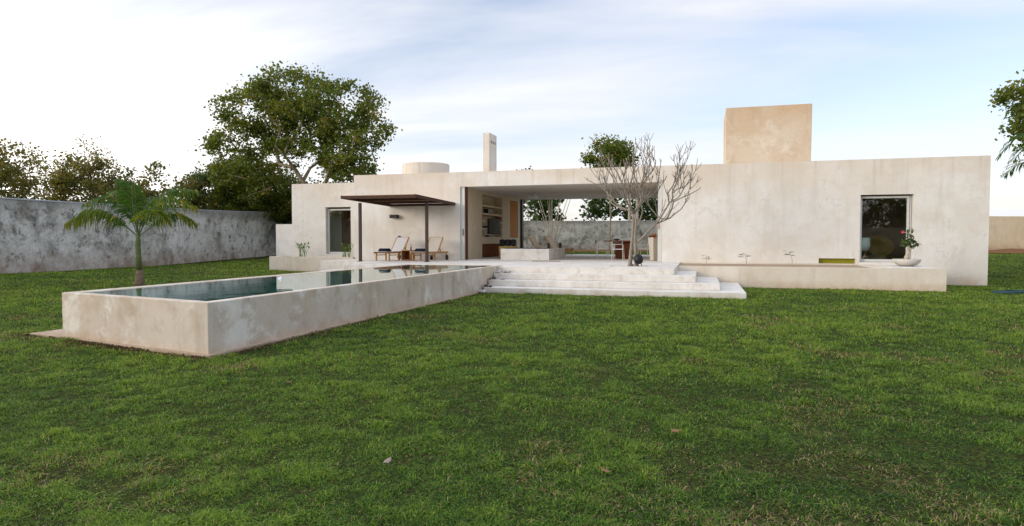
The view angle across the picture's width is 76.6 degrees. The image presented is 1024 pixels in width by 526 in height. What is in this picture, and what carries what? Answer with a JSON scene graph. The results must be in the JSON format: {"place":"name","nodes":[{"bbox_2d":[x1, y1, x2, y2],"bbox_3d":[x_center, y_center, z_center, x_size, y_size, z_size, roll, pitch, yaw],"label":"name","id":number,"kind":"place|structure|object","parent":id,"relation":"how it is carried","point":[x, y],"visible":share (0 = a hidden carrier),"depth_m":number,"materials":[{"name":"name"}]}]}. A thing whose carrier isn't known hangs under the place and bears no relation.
{"place":"outdoors","nodes":[
{"label":"outdoors","id":0,"kind":"place"},
{"bbox_2d":[320,259,680,274],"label":"terrace","id":1,"kind":"structure","parent":0,"point":[607,267],"depth_m":22.69,"materials":[{"name":"white stone"}]},
{"bbox_2d":[373,237,408,260],"bbox_3d":[-4.952,-0.609,27.298,0.770,0.979,2.000,1,2,26],"label":"sun lounger","id":2,"kind":"object","parent":1,"relation":"on","point":[399,244],"visible":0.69,"depth_m":27.51,"materials":[{"name":"white fabric"}]},
{"bbox_2d":[378,248,390,251],"bbox_3d":[-5.252,-0.540,26.726,0.520,0.127,0.201,1,2,26],"label":"towel","id":3,"kind":"object","parent":2,"relation":"on","point":[385,249],"visible":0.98,"depth_m":26.66,"materials":[{"name":"blue fabric"}]},
{"bbox_2d":[341,194,454,261],"bbox_3d":[-4.491,-1.356,26.308,3.130,2.552,3.996,1,2,16],"label":"pergola","id":4,"kind":"object","parent":1,"relation":"on","point":[401,200],"visible":1,"depth_m":25.77,"materials":[{"name":"brown metal"}]},
{"bbox_2d":[401,250,414,259],"bbox_3d":[-4.353,-0.330,27.095,0.420,0.420,0.420,1,2,16],"label":"side table","id":5,"kind":"object","parent":1,"relation":"on","point":[406,255],"visible":0.93,"depth_m":27.13,"materials":[{"name":"brown wood"}]},
{"bbox_2d":[410,237,447,260],"bbox_3d":[-3.421,-0.592,26.857,0.770,0.979,2.000,1,2,22],"label":"sun lounger","id":6,"kind":"object","parent":1,"relation":"on","point":[435,243],"visible":0.84,"depth_m":27.13,"materials":[{"name":"beige fabric"}]},
{"bbox_2d":[415,248,424,251],"bbox_3d":[-3.679,-0.523,26.263,0.520,0.127,0.201,1,2,22],"label":"towel","id":7,"kind":"object","parent":6,"relation":"on","point":[419,250],"visible":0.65,"depth_m":26.21,"materials":[{"name":"fabric"}]},
{"bbox_2d":[584,132,701,265],"bbox_3d":[4.236,-2.048,21.293,3.852,4.522,2.552,1,2,16],"label":"frangipani tree","id":8,"kind":"object","parent":1,"relation":"on","point":[642,199],"visible":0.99,"depth_m":21.30,"materials":[{"name":"grey plant"}]},
{"bbox_2d":[0,251,1023,525],"bbox_3d":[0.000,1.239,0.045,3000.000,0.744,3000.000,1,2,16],"label":"lawn","id":9,"kind":"structure","parent":0,"point":[750,459],"depth_m":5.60,"materials":[{"name":"green plant"}]},
{"bbox_2d":[0,137,54,199],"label":"bushy tree","id":10,"kind":"object","parent":9,"relation":"on","point":[10,174],"visible":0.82,"depth_m":33.37,"materials":[{"name":"green plant"}]},
{"bbox_2d":[0,134,132,203],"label":"bushy tree","id":11,"kind":"object","parent":9,"relation":"on","point":[70,158],"visible":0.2,"depth_m":39.55,"materials":[{"name":"green plant"}]},
{"bbox_2d":[35,153,171,205],"bbox_3d":[-25.463,-3.360,39.898,8.237,6.550,6.326,1,2,16],"label":"bushy tree","id":12,"kind":"object","parent":9,"relation":"on","point":[89,185],"visible":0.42,"depth_m":38.59,"materials":[{"name":"green plant"}]},
{"bbox_2d":[64,178,199,286],"bbox_3d":[-11.971,-0.946,20.580,3.720,3.497,3.287,-1,2,-24],"label":"palm tree","id":13,"kind":"object","parent":9,"relation":"on","point":[87,215],"visible":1,"depth_m":20.61,"materials":[{"name":"green plant"}]},
{"bbox_2d":[0,197,291,273],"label":"boundary wall","id":14,"kind":"structure","parent":9,"relation":"on","point":[35,237],"depth_m":30.87,"materials":[{"name":"grey concrete"}]},
{"bbox_2d":[118,160,224,209],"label":"bushy tree","id":15,"kind":"object","parent":9,"relation":"on","point":[184,184],"visible":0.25,"depth_m":44.25,"materials":[{"name":"green plant"}]},
{"bbox_2d":[174,158,228,191],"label":"bushy tree","id":16,"kind":"object","parent":9,"relation":"on","point":[176,180],"visible":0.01,"depth_m":51.06,"materials":[{"name":"green plant"}]},
{"bbox_2d":[183,152,272,209],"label":"bushy tree","id":17,"kind":"object","parent":9,"relation":"on","point":[203,177],"visible":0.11,"depth_m":46.60,"materials":[{"name":"green plant"}]},
{"bbox_2d":[196,150,293,227],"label":"bushy tree","id":18,"kind":"object","parent":9,"relation":"on","point":[230,204],"visible":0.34,"depth_m":45.30,"materials":[{"name":"green plant"}]},
{"bbox_2d":[18,295,472,359],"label":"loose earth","id":19,"kind":"structure","parent":9,"relation":"on","point":[101,344],"depth_m":9.75,"materials":[{"name":"brown soil"}]},
{"bbox_2d":[29,264,502,357],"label":"swimming pool","id":20,"kind":"structure","parent":9,"relation":"on","point":[198,328],"depth_m":10.16,"materials":[{"name":"paint"}]},
{"bbox_2d":[86,265,486,300],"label":"pool water","id":21,"kind":"structure","parent":20,"relation":"in","point":[214,290],"depth_m":12.75,"materials":[{"name":"teal liquid"}]},
{"bbox_2d":[251,171,323,223],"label":"bushy tree","id":22,"kind":"object","parent":9,"relation":"on","point":[289,189],"visible":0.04,"depth_m":47.45,"materials":[{"name":"green plant"}]},
{"bbox_2d":[187,60,402,215],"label":"shade tree","id":23,"kind":"object","parent":9,"relation":"on","point":[308,106],"visible":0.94,"depth_m":41.54,"materials":[{"name":"green plant"}]},
{"bbox_2d":[272,173,342,223],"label":"bushy tree","id":24,"kind":"object","parent":9,"relation":"on","point":[288,215],"visible":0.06,"depth_m":46.63,"materials":[{"name":"green plant"}]},
{"bbox_2d":[269,256,354,271],"bbox_3d":[-9.081,0.142,30.384,4.400,0.900,1.297,1,2,16],"label":"planter ledge","id":25,"kind":"object","parent":9,"relation":"on","point":[305,264],"visible":0.46,"depth_m":29.94,"materials":[{"name":"paint"}]},
{"bbox_2d":[294,242,309,256],"bbox_3d":[-9.876,-0.635,30.556,0.940,0.806,0.472,1,2,16],"label":"lily plant","id":26,"kind":"object","parent":25,"relation":"on","point":[301,247],"visible":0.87,"depth_m":30.52,"materials":[{"name":"green plant"}]},
{"bbox_2d":[341,243,353,256],"bbox_3d":[-7.580,-0.587,29.847,0.791,0.763,0.395,1,2,16],"label":"lily plant","id":27,"kind":"object","parent":25,"relation":"on","point":[348,252],"visible":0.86,"depth_m":29.82,"materials":[{"name":"green plant"}]},
{"bbox_2d":[516,166,532,247],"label":"round tree","id":28,"kind":"object","parent":9,"relation":"on","point":[527,209],"visible":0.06,"depth_m":51.64,"materials":[{"name":"green plant"}]},
{"bbox_2d":[524,199,572,220],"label":"round tree","id":29,"kind":"object","parent":9,"relation":"on","point":[552,204],"visible":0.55,"depth_m":63.06,"materials":[{"name":"green plant"}]},
{"bbox_2d":[538,199,570,247],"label":"multi stem tree","id":30,"kind":"object","parent":9,"relation":"on","point":[555,233],"visible":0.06,"depth_m":42.88,"materials":[{"name":"brown plant"}]},
{"bbox_2d":[524,220,657,251],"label":"boundary wall","id":31,"kind":"structure","parent":9,"relation":"on","point":[580,235],"depth_m":58.63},
{"bbox_2d":[574,198,620,220],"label":"round tree","id":32,"kind":"object","parent":9,"relation":"on","point":[594,210],"visible":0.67,"depth_m":62.37,"materials":[{"name":"green plant"}]},
{"bbox_2d":[578,133,642,253],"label":"round tree","id":33,"kind":"object","parent":9,"relation":"on","point":[618,151],"visible":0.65,"depth_m":48.98,"materials":[{"name":"green plant"}]},
{"bbox_2d":[484,271,745,298],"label":"garden steps","id":34,"kind":"structure","parent":9,"relation":"on","point":[686,284],"depth_m":19.05,"materials":[{"name":"white concrete"}]},
{"bbox_2d":[607,198,657,219],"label":"round tree","id":35,"kind":"object","parent":9,"relation":"on","point":[646,216],"visible":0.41,"depth_m":61.44,"materials":[{"name":"green plant"}]},
{"bbox_2d":[276,103,990,285],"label":"house","id":36,"kind":"structure","parent":9,"relation":"on","point":[769,191],"depth_m":25.16,"materials":[{"name":"paint"}]},
{"bbox_2d":[328,209,350,253],"bbox_3d":[-8.187,-1.510,30.953,1.300,2.140,0.090,1,2,16],"label":"window frame","id":37,"kind":"structure","parent":36,"relation":"in","point":[329,241],"depth_m":31.08,"materials":[{"name":"white metal"}]},
{"bbox_2d":[342,211,350,251],"bbox_3d":[-8.142,-1.523,32.129,0.620,2.100,0.090,1,2,16],"label":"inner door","id":38,"kind":"structure","parent":36,"relation":"in","point":[346,215],"depth_m":32.10,"materials":[{"name":"brown wood"}]},
{"bbox_2d":[389,215,398,217],"bbox_3d":[-5.179,-2.040,28.475,0.360,0.160,0.198,1,2,16],"label":"wall lamp","id":39,"kind":"object","parent":36,"relation":"attached to","point":[393,216],"visible":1,"depth_m":28.39,"materials":[{"name":"black plastic"}]},
{"bbox_2d":[483,209,490,213],"bbox_3d":[-1.199,-2.484,31.119,0.250,0.205,0.350,1,2,16],"label":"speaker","id":40,"kind":"object","parent":36,"relation":"on","point":[487,211],"visible":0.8,"depth_m":30.97},
{"bbox_2d":[482,218,499,233],"bbox_3d":[-1.131,-1.759,31.211,0.734,0.740,0.920,2,3,36],"label":"television","id":41,"kind":"object","parent":36,"relation":"attached to","point":[493,226],"visible":0.95,"depth_m":30.93,"materials":[{"name":"black plastic"}]},
{"bbox_2d":[482,244,500,256],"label":"cupboard doors","id":42,"kind":"structure","parent":36,"relation":"in","point":[488,250],"depth_m":31.55,"materials":[{"name":"brown wood"}]},
{"bbox_2d":[861,238,869,258],"bbox_3d":[13.211,-0.504,24.459,0.540,0.901,0.540,1,2,16],"label":"moulded chair","id":43,"kind":"object","parent":36,"relation":"in","point":[865,244],"visible":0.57,"depth_m":24.21,"materials":[{"name":"teal plastic"}]},
{"bbox_2d":[868,235,894,258],"bbox_3d":[14.663,-0.608,25.845,1.040,1.001,0.715,1,2,16],"label":"rattan chair","id":44,"kind":"object","parent":36,"relation":"in","point":[882,247],"visible":0.8,"depth_m":25.93,"materials":[{"name":"yellow wicker"}]},
{"bbox_2d":[859,196,911,261],"bbox_3d":[13.424,-1.222,23.332,1.650,2.360,0.110,1,2,16],"label":"window frame","id":45,"kind":"structure","parent":36,"relation":"in","point":[909,198],"depth_m":23.26,"materials":[{"name":"white metal"}]},
{"bbox_2d":[636,198,638,219],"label":"slim tree","id":46,"kind":"object","parent":9,"relation":"on","point":[637,214],"visible":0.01,"depth_m":59.45,"materials":[{"name":"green plant"}]},
{"bbox_2d":[633,198,657,219],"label":"round tree","id":47,"kind":"object","parent":9,"relation":"on","point":[655,211],"visible":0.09,"depth_m":60.68,"materials":[{"name":"green plant"}]},
{"bbox_2d":[678,262,946,291],"bbox_3d":[9.929,0.494,22.516,7.976,0.870,3.248,1,2,16],"label":"planter ledge","id":48,"kind":"object","parent":9,"relation":"on","point":[813,275],"visible":0.68,"depth_m":20.91,"materials":[{"name":"paint"}]},
{"bbox_2d":[876,265,938,268],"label":"stone slab","id":49,"kind":"structure","parent":48,"relation":"on","point":[898,266],"depth_m":21.14,"materials":[{"name":"white stone"}]},
{"bbox_2d":[892,259,920,265],"bbox_3d":[12.977,-0.013,21.312,0.830,0.233,0.830,1,2,16],"label":"stone bowl","id":50,"kind":"object","parent":49,"relation":"on","point":[906,262],"visible":0.95,"depth_m":21.02,"materials":[{"name":"stone"}]},
{"bbox_2d":[899,229,919,258],"bbox_3d":[13.031,-0.629,21.280,0.666,1.065,0.510,0,2,-2],"label":"desert rose","id":51,"kind":"object","parent":50,"relation":"on","point":[909,246],"visible":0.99,"depth_m":21.25,"materials":[{"name":"green plant"}]},
{"bbox_2d":[988,216,1023,249],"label":"boundary wall","id":52,"kind":"structure","parent":9,"relation":"on","point":[1006,232],"depth_m":52.25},
{"bbox_2d":[988,70,1023,155],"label":"leaning tree","id":53,"kind":"object","parent":9,"relation":"on","point":[1008,95],"visible":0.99,"depth_m":28.75,"materials":[{"name":"green plant"}]},
{"bbox_2d":[990,290,1023,293],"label":"garden hose","id":54,"kind":"object","parent":9,"relation":"on","point":[1011,291],"visible":0.98,"depth_m":18.94,"materials":[{"name":"teal rubber"}]},
{"bbox_2d":[995,133,1023,179],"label":"palm tree","id":55,"kind":"object","parent":9,"relation":"on","point":[1015,161],"visible":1,"depth_m":23.36,"materials":[{"name":"green plant"}]},
{"bbox_2d":[0,0,1023,220],"label":"sky","id":56,"kind":"structure","parent":0,"point":[881,79],"materials":[{"name":"white"}]},
{"bbox_2d":[468,254,657,261],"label":"living room floor","id":57,"kind":"structure","parent":0,"point":[599,257],"depth_m":29.80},
{"bbox_2d":[499,239,516,257],"bbox_3d":[-0.222,-0.663,30.203,0.820,0.877,0.620,1,2,16],"label":"armchair","id":58,"kind":"object","parent":57,"relation":"on","point":[508,242],"visible":0.75,"depth_m":30.23,"materials":[{"name":"black fabric"}]},
{"bbox_2d":[501,248,564,259],"bbox_3d":[1.001,-0.437,29.162,2.140,0.503,3.300,1,2,16],"label":"masonry bench","id":59,"kind":"object","parent":57,"relation":"on","point":[531,253],"visible":0.94,"depth_m":27.67,"materials":[{"name":"white concrete"}]},
{"bbox_2d":[528,237,540,247],"bbox_3d":[1.661,-1.008,37.579,2.000,1.027,0.770,2,3,36],"label":"sun lounger","id":60,"kind":"object","parent":57,"relation":"on","point":[533,240],"visible":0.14,"depth_m":37.78,"materials":[{"name":"beige fabric"}]},
{"bbox_2d":[545,237,573,254],"bbox_3d":[2.601,-1.002,37.406,2.000,1.027,0.770,2,3,36],"label":"sun lounger","id":61,"kind":"object","parent":57,"relation":"on","point":[551,242],"visible":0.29,"depth_m":37.50,"materials":[{"name":"beige fabric"}]},
{"bbox_2d":[595,240,607,258],"bbox_3d":[3.983,-0.592,28.948,0.550,0.828,0.506,0,2,1],"label":"dining chair","id":62,"kind":"object","parent":57,"relation":"on","point":[597,248],"visible":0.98,"depth_m":28.73,"materials":[{"name":"grey wood"}]},
{"bbox_2d":[611,241,624,259],"bbox_3d":[4.508,-0.542,27.578,0.506,0.828,0.550,1,2,16],"label":"dining chair","id":63,"kind":"object","parent":57,"relation":"on","point":[617,243],"visible":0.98,"depth_m":27.36,"materials":[{"name":"white wood"}]},
{"bbox_2d":[604,240,636,258],"bbox_3d":[4.956,-0.611,29.449,1.400,0.827,1.100,1,2,16],"label":"dining table","id":64,"kind":"object","parent":57,"relation":"on","point":[618,253],"visible":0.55,"depth_m":29.06,"materials":[{"name":"brown wood"}]},
{"bbox_2d":[638,244,648,254],"bbox_3d":[5.856,-0.580,28.606,0.550,0.828,0.506,1,2,26],"label":"dining chair","id":65,"kind":"object","parent":57,"relation":"on","point":[647,248],"visible":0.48,"depth_m":28.50,"materials":[{"name":"white wood"}]},
{"bbox_2d":[648,237,657,259],"bbox_3d":[5.910,-0.588,27.029,0.354,0.957,0.354,-1,2,-29],"label":"tall planter","id":66,"kind":"object","parent":57,"relation":"on","point":[653,247],"visible":0.89,"depth_m":26.92,"materials":[{"name":"stone"}]},
{"bbox_2d":[646,233,657,238],"bbox_3d":[5.946,-1.084,27.017,0.441,0.370,0.652,-1,3,-35],"label":"potted shrub","id":67,"kind":"object","parent":66,"relation":"in","point":[653,235],"visible":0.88,"depth_m":26.96,"materials":[{"name":"orange plant"}]},
{"bbox_2d":[572,250,648,251],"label":"earth bank","id":68,"kind":"structure","parent":0,"point":[606,250],"depth_m":57.90,"materials":[{"name":"brown soil"}]},
{"bbox_2d":[988,248,1023,252],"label":"earth bank","id":69,"kind":"structure","parent":0,"point":[1011,250],"depth_m":51.56,"materials":[{"name":"brown soil"}]},
{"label":"soil bed","id":70,"kind":"structure","parent":0,"visible":0},
{"bbox_2d":[634,254,642,265],"bbox_3d":[4.132,-0.064,21.157,0.310,0.456,0.310,1,2,16],"label":"spotlight","id":71,"kind":"object","parent":70,"relation":"on","point":[638,258],"visible":0.98,"depth_m":21.05,"materials":[{"name":"black plastic"}]}
]}

